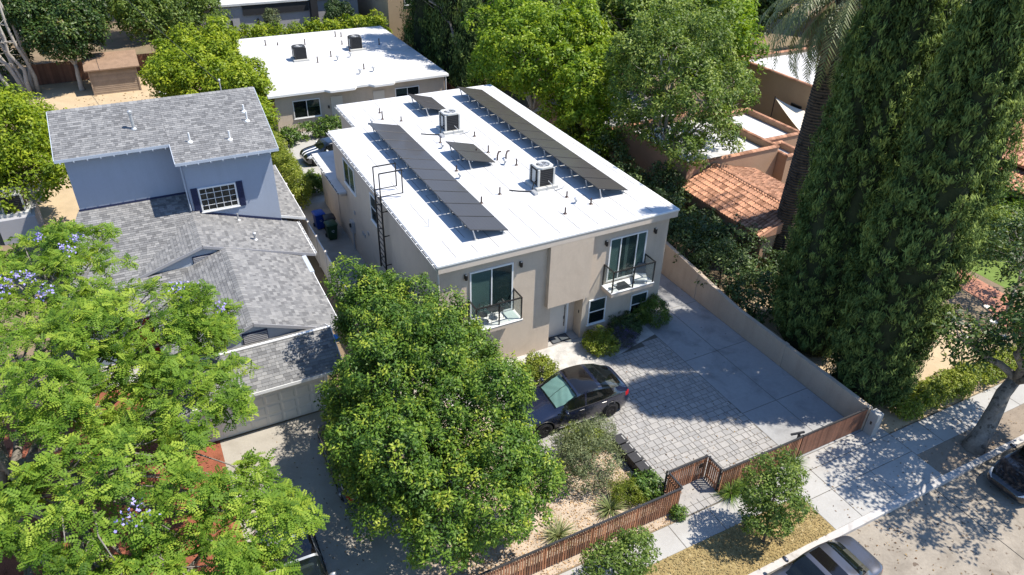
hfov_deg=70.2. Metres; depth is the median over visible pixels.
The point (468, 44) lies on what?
cypress tree
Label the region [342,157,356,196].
window
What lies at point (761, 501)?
street tree
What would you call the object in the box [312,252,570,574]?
evergreen tree
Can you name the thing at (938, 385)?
hedge
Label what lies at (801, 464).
strap plant
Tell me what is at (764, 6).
background tree
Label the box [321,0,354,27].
tree
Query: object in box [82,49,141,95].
garden shed
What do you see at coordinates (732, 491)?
strap plant
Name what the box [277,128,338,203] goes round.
back patio
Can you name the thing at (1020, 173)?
tile roof house
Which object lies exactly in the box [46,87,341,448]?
blue house
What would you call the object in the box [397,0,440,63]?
cypress tree
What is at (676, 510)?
entry shrub
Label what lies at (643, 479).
flowering shrub
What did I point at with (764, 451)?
fallen leaves
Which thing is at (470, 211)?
solar array
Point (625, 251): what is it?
sliding door
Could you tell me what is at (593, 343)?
garden shrub
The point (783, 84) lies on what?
sand house
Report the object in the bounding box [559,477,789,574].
sidewalk
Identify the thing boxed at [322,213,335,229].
wheeled bin
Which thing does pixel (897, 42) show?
cypress tree
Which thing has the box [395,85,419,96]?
window
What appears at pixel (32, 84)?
bare tree
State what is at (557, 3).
background tree
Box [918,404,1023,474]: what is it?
tree well
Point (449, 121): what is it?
air conditioner
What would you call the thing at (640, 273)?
lounge chair
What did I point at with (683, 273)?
garden wall
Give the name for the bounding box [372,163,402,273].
roof ladder
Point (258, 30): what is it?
hedge
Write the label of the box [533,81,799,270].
spanish house
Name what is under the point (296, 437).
neighbour driveway
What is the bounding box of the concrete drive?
[645,273,860,458]
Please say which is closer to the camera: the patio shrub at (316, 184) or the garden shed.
the patio shrub at (316, 184)
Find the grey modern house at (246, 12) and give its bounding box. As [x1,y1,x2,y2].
[178,0,359,38]
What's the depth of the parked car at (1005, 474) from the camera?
27.81 m
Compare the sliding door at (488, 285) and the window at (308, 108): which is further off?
the window at (308, 108)
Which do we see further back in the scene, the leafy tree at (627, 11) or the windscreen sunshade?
the leafy tree at (627, 11)
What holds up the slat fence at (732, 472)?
on the paver court
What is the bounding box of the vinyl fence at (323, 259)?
[286,183,396,401]
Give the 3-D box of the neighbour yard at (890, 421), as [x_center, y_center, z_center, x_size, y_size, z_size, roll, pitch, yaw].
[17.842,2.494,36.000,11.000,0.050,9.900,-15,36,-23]
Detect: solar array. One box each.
[368,123,507,240]
[408,94,445,116]
[445,141,494,169]
[458,87,626,198]
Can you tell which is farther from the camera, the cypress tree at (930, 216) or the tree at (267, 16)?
the tree at (267, 16)
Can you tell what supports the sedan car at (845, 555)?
on the street
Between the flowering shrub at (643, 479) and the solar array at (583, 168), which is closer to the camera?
the flowering shrub at (643, 479)
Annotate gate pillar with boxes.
[863,408,883,436]
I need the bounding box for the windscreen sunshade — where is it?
[541,375,574,407]
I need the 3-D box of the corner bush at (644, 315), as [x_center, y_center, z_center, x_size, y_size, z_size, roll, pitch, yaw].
[6.899,1.065,36.221,2.210,1.684,2.213,-15,36,-23]
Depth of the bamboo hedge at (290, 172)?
46.56 m
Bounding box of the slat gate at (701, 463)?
[662,454,707,491]
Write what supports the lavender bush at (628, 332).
on the white gravel bed at (574, 352)
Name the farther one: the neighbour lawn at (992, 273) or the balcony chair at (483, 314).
the neighbour lawn at (992, 273)
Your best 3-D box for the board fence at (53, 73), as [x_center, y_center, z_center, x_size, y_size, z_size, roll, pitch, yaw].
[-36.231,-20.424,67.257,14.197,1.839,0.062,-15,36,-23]
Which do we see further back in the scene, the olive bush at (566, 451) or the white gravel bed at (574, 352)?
the white gravel bed at (574, 352)
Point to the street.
(974, 542)
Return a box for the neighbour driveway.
[220,406,421,574]
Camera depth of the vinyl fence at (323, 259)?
39.55 m
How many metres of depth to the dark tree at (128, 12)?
65.87 m
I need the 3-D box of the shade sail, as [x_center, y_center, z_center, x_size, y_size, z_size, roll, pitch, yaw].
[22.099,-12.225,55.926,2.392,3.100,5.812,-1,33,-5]
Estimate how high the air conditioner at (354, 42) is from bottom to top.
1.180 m
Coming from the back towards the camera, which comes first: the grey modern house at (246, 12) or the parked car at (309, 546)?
the grey modern house at (246, 12)
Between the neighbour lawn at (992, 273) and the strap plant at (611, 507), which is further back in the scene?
the neighbour lawn at (992, 273)
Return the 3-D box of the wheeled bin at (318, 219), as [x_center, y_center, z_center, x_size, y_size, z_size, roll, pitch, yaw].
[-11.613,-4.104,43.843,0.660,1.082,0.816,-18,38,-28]
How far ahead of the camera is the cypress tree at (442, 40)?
63.89 m
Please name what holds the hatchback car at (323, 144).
on the back patio
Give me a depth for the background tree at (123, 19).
73.91 m
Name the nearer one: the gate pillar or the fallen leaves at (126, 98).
the gate pillar
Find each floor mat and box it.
[503,310,518,320]
[614,281,630,289]
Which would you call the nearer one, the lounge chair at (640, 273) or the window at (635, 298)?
the lounge chair at (640, 273)
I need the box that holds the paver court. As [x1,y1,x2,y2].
[489,334,777,515]
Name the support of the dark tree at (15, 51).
on the ground at (962, 298)
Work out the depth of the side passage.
42.45 m
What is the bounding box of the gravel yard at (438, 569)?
[372,403,673,574]
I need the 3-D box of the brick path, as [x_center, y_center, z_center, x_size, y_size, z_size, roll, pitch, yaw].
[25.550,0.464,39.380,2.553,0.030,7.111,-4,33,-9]
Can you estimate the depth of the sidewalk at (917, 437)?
30.96 m
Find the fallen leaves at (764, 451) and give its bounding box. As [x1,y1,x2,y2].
[252,351,1020,574]
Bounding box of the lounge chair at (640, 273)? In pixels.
[632,262,647,283]
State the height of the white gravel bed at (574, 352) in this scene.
0.050 m
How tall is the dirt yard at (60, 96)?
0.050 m
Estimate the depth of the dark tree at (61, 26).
60.68 m
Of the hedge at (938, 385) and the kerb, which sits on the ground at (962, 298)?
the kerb
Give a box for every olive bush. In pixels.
[549,418,626,495]
[579,413,617,449]
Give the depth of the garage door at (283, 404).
29.62 m
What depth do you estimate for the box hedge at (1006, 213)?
42.21 m
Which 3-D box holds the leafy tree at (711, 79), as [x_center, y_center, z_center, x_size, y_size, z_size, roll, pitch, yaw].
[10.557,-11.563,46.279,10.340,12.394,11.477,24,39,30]
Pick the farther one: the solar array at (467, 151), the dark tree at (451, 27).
the dark tree at (451, 27)
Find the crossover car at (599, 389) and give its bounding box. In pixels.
[509,364,628,437]
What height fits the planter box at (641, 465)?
0.542 m
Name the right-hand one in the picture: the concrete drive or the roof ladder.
the concrete drive
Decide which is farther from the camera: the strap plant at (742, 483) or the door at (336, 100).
the door at (336, 100)
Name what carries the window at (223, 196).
in the blue house at (190, 187)
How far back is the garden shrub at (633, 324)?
35.32 m
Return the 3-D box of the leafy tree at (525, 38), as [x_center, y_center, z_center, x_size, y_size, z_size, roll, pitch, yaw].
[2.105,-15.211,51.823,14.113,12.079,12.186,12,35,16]
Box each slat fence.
[477,472,682,574]
[704,435,802,491]
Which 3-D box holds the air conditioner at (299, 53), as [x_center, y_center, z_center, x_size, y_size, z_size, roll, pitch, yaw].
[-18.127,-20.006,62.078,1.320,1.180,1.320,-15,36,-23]
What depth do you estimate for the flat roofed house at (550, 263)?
34.30 m
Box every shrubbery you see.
[562,115,787,324]
[984,170,1023,212]
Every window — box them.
[197,182,240,213]
[292,98,321,119]
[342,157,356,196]
[369,192,378,226]
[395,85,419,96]
[586,296,606,326]
[629,290,647,315]
[788,103,801,117]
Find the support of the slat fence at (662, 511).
on the gravel yard at (438, 569)
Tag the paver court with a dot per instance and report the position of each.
(692, 421)
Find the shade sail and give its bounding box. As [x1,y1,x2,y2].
[770,96,804,129]
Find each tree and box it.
[0,0,115,90]
[0,1,40,95]
[0,3,34,77]
[0,76,71,214]
[0,215,329,574]
[96,0,232,47]
[110,0,171,36]
[136,15,280,136]
[262,8,281,33]
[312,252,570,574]
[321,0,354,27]
[396,0,414,48]
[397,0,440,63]
[421,0,538,80]
[423,0,466,86]
[447,0,491,88]
[461,0,631,158]
[502,0,601,67]
[562,0,744,92]
[572,525,662,574]
[601,0,761,171]
[669,0,769,107]
[721,0,793,38]
[737,444,818,541]
[770,0,963,361]
[773,0,876,300]
[822,0,1023,409]
[907,273,1023,454]
[971,211,1023,312]
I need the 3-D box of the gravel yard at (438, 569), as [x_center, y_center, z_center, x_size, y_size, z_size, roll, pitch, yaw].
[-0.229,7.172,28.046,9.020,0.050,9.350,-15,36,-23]
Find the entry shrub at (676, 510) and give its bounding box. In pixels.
[668,502,688,522]
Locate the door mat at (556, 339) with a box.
[548,333,569,344]
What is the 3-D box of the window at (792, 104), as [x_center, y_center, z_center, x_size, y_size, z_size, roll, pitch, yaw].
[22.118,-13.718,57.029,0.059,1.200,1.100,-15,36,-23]
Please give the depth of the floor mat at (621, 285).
34.19 m
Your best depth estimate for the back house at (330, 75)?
60.17 m
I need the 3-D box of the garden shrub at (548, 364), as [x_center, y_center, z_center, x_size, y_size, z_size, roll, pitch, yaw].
[1.150,3.583,32.577,1.948,1.197,1.979,25,40,31]
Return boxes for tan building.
[357,0,411,44]
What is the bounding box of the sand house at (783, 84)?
[728,46,819,129]
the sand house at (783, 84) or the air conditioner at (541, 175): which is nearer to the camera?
the air conditioner at (541, 175)
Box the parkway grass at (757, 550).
[633,498,835,574]
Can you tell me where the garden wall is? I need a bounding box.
[661,241,872,429]
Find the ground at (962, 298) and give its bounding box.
[0,0,1022,574]
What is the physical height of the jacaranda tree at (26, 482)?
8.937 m
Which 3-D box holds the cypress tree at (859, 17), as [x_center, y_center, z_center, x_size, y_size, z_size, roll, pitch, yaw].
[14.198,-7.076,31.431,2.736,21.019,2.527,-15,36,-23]
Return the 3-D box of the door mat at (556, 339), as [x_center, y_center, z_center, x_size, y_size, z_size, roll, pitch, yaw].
[2.276,2.472,35.219,1.000,0.027,0.550,-15,36,-23]
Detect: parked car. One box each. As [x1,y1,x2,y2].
[253,516,336,574]
[317,422,384,508]
[987,443,1023,503]
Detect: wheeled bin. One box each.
[311,209,324,228]
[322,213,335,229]
[323,219,337,239]
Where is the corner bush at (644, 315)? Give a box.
[633,293,672,328]
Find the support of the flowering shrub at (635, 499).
on the gravel yard at (438, 569)
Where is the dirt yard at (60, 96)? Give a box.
[21,74,199,248]
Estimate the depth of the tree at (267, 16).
74.40 m
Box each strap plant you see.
[537,511,576,549]
[591,489,627,524]
[710,475,745,506]
[731,470,754,498]
[781,450,809,471]
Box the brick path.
[957,270,1016,332]
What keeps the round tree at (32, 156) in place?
on the ground at (962, 298)
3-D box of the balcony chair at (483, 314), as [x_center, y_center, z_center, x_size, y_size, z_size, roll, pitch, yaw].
[-1.245,1.153,31.191,0.406,0.913,0.402,25,40,32]
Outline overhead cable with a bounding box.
[135,7,218,81]
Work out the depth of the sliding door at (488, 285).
31.17 m
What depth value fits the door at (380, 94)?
58.46 m
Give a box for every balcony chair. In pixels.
[477,304,487,324]
[494,299,504,317]
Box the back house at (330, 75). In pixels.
[238,26,448,131]
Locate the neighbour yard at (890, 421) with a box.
[741,300,1011,432]
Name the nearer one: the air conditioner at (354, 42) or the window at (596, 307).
the window at (596, 307)
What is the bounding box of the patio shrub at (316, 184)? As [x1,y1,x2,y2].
[304,167,323,194]
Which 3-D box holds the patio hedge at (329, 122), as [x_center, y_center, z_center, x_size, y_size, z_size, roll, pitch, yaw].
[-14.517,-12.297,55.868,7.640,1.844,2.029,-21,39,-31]
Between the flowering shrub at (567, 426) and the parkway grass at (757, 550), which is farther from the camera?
the flowering shrub at (567, 426)
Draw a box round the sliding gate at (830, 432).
[790,408,867,456]
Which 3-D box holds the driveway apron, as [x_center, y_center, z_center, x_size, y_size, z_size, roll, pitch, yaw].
[13.515,7.255,28.483,5.880,0.059,3.160,-15,36,-23]
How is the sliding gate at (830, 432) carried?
on the concrete drive
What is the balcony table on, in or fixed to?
on the flat roofed house at (550, 263)
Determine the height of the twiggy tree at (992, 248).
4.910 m
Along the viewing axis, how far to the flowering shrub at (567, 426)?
28.89 m
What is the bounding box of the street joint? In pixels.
[937,491,1022,558]
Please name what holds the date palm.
on the ground at (962, 298)
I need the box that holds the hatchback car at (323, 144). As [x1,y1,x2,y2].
[299,136,332,165]
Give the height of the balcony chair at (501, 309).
0.913 m
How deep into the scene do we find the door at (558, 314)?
34.99 m
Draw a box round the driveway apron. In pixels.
[781,426,942,529]
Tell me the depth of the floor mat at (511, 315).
31.94 m
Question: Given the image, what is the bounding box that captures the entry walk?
[684,494,722,516]
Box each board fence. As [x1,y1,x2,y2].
[31,53,192,84]
[444,80,455,89]
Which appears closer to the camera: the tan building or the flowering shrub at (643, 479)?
the flowering shrub at (643, 479)
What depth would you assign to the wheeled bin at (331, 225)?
42.50 m
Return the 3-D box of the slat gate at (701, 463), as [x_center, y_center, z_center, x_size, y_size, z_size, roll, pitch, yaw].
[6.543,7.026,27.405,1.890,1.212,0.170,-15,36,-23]
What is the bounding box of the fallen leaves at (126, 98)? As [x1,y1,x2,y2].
[84,91,151,104]
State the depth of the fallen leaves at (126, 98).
63.00 m
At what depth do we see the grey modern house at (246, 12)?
75.69 m
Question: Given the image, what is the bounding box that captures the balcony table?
[486,305,497,320]
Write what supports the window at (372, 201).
in the flat roofed house at (550, 263)
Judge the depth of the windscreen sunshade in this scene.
30.03 m
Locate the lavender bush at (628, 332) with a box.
[605,324,639,349]
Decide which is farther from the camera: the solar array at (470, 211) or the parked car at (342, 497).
the solar array at (470, 211)
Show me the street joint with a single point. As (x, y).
(980, 525)
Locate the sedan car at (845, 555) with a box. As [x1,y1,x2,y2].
[770,535,882,574]
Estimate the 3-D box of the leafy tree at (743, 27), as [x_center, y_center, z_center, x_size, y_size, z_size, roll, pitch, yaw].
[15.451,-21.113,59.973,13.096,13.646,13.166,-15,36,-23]
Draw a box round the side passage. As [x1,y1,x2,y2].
[299,201,446,415]
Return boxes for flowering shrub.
[561,421,606,455]
[606,471,648,506]
[628,467,665,500]
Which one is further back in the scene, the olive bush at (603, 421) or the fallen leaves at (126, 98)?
the fallen leaves at (126, 98)
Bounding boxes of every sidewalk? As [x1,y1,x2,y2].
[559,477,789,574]
[890,383,1023,454]
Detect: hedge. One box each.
[198,8,392,50]
[270,124,313,208]
[277,114,341,147]
[889,343,1023,421]
[975,198,1023,251]
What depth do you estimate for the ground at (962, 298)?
40.67 m
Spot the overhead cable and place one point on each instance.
(177, 46)
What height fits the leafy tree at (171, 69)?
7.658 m
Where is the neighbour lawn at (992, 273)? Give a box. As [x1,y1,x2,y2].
[966,226,1023,288]
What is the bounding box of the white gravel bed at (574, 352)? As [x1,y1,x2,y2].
[447,325,653,405]
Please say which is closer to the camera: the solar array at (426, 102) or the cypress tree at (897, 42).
the cypress tree at (897, 42)
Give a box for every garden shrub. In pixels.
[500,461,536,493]
[515,349,559,383]
[580,325,621,357]
[607,311,642,340]
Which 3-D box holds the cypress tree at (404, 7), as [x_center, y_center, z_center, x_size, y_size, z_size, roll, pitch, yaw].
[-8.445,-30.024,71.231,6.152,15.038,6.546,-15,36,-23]
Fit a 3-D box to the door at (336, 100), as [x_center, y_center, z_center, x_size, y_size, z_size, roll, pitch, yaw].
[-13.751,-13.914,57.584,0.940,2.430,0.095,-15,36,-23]
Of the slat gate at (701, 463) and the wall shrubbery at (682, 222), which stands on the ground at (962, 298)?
the wall shrubbery at (682, 222)
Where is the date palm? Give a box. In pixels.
[758,0,962,270]
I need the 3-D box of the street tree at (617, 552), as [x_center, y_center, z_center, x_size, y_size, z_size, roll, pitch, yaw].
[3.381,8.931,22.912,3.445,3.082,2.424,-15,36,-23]
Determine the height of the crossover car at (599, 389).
1.736 m
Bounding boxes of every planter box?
[612,433,627,451]
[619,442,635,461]
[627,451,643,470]
[635,460,651,474]
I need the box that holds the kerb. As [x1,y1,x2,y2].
[748,434,1023,574]
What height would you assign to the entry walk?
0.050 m
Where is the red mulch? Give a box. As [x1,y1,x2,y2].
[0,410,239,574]
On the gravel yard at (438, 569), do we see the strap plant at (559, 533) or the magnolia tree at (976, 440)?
the strap plant at (559, 533)
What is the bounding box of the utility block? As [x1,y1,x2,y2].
[0,200,43,244]
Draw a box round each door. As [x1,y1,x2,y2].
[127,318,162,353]
[194,376,328,444]
[330,95,342,124]
[373,90,384,99]
[469,262,513,319]
[548,303,568,337]
[605,230,647,282]
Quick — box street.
[847,443,1023,574]
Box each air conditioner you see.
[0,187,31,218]
[290,44,309,62]
[346,34,364,51]
[421,108,470,137]
[509,160,565,195]
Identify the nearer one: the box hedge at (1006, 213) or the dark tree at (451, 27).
the box hedge at (1006, 213)
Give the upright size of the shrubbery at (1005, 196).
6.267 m
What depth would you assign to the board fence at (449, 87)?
62.52 m
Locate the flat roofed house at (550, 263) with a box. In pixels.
[310,84,679,363]
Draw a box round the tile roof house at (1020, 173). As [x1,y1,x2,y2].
[989,119,1023,210]

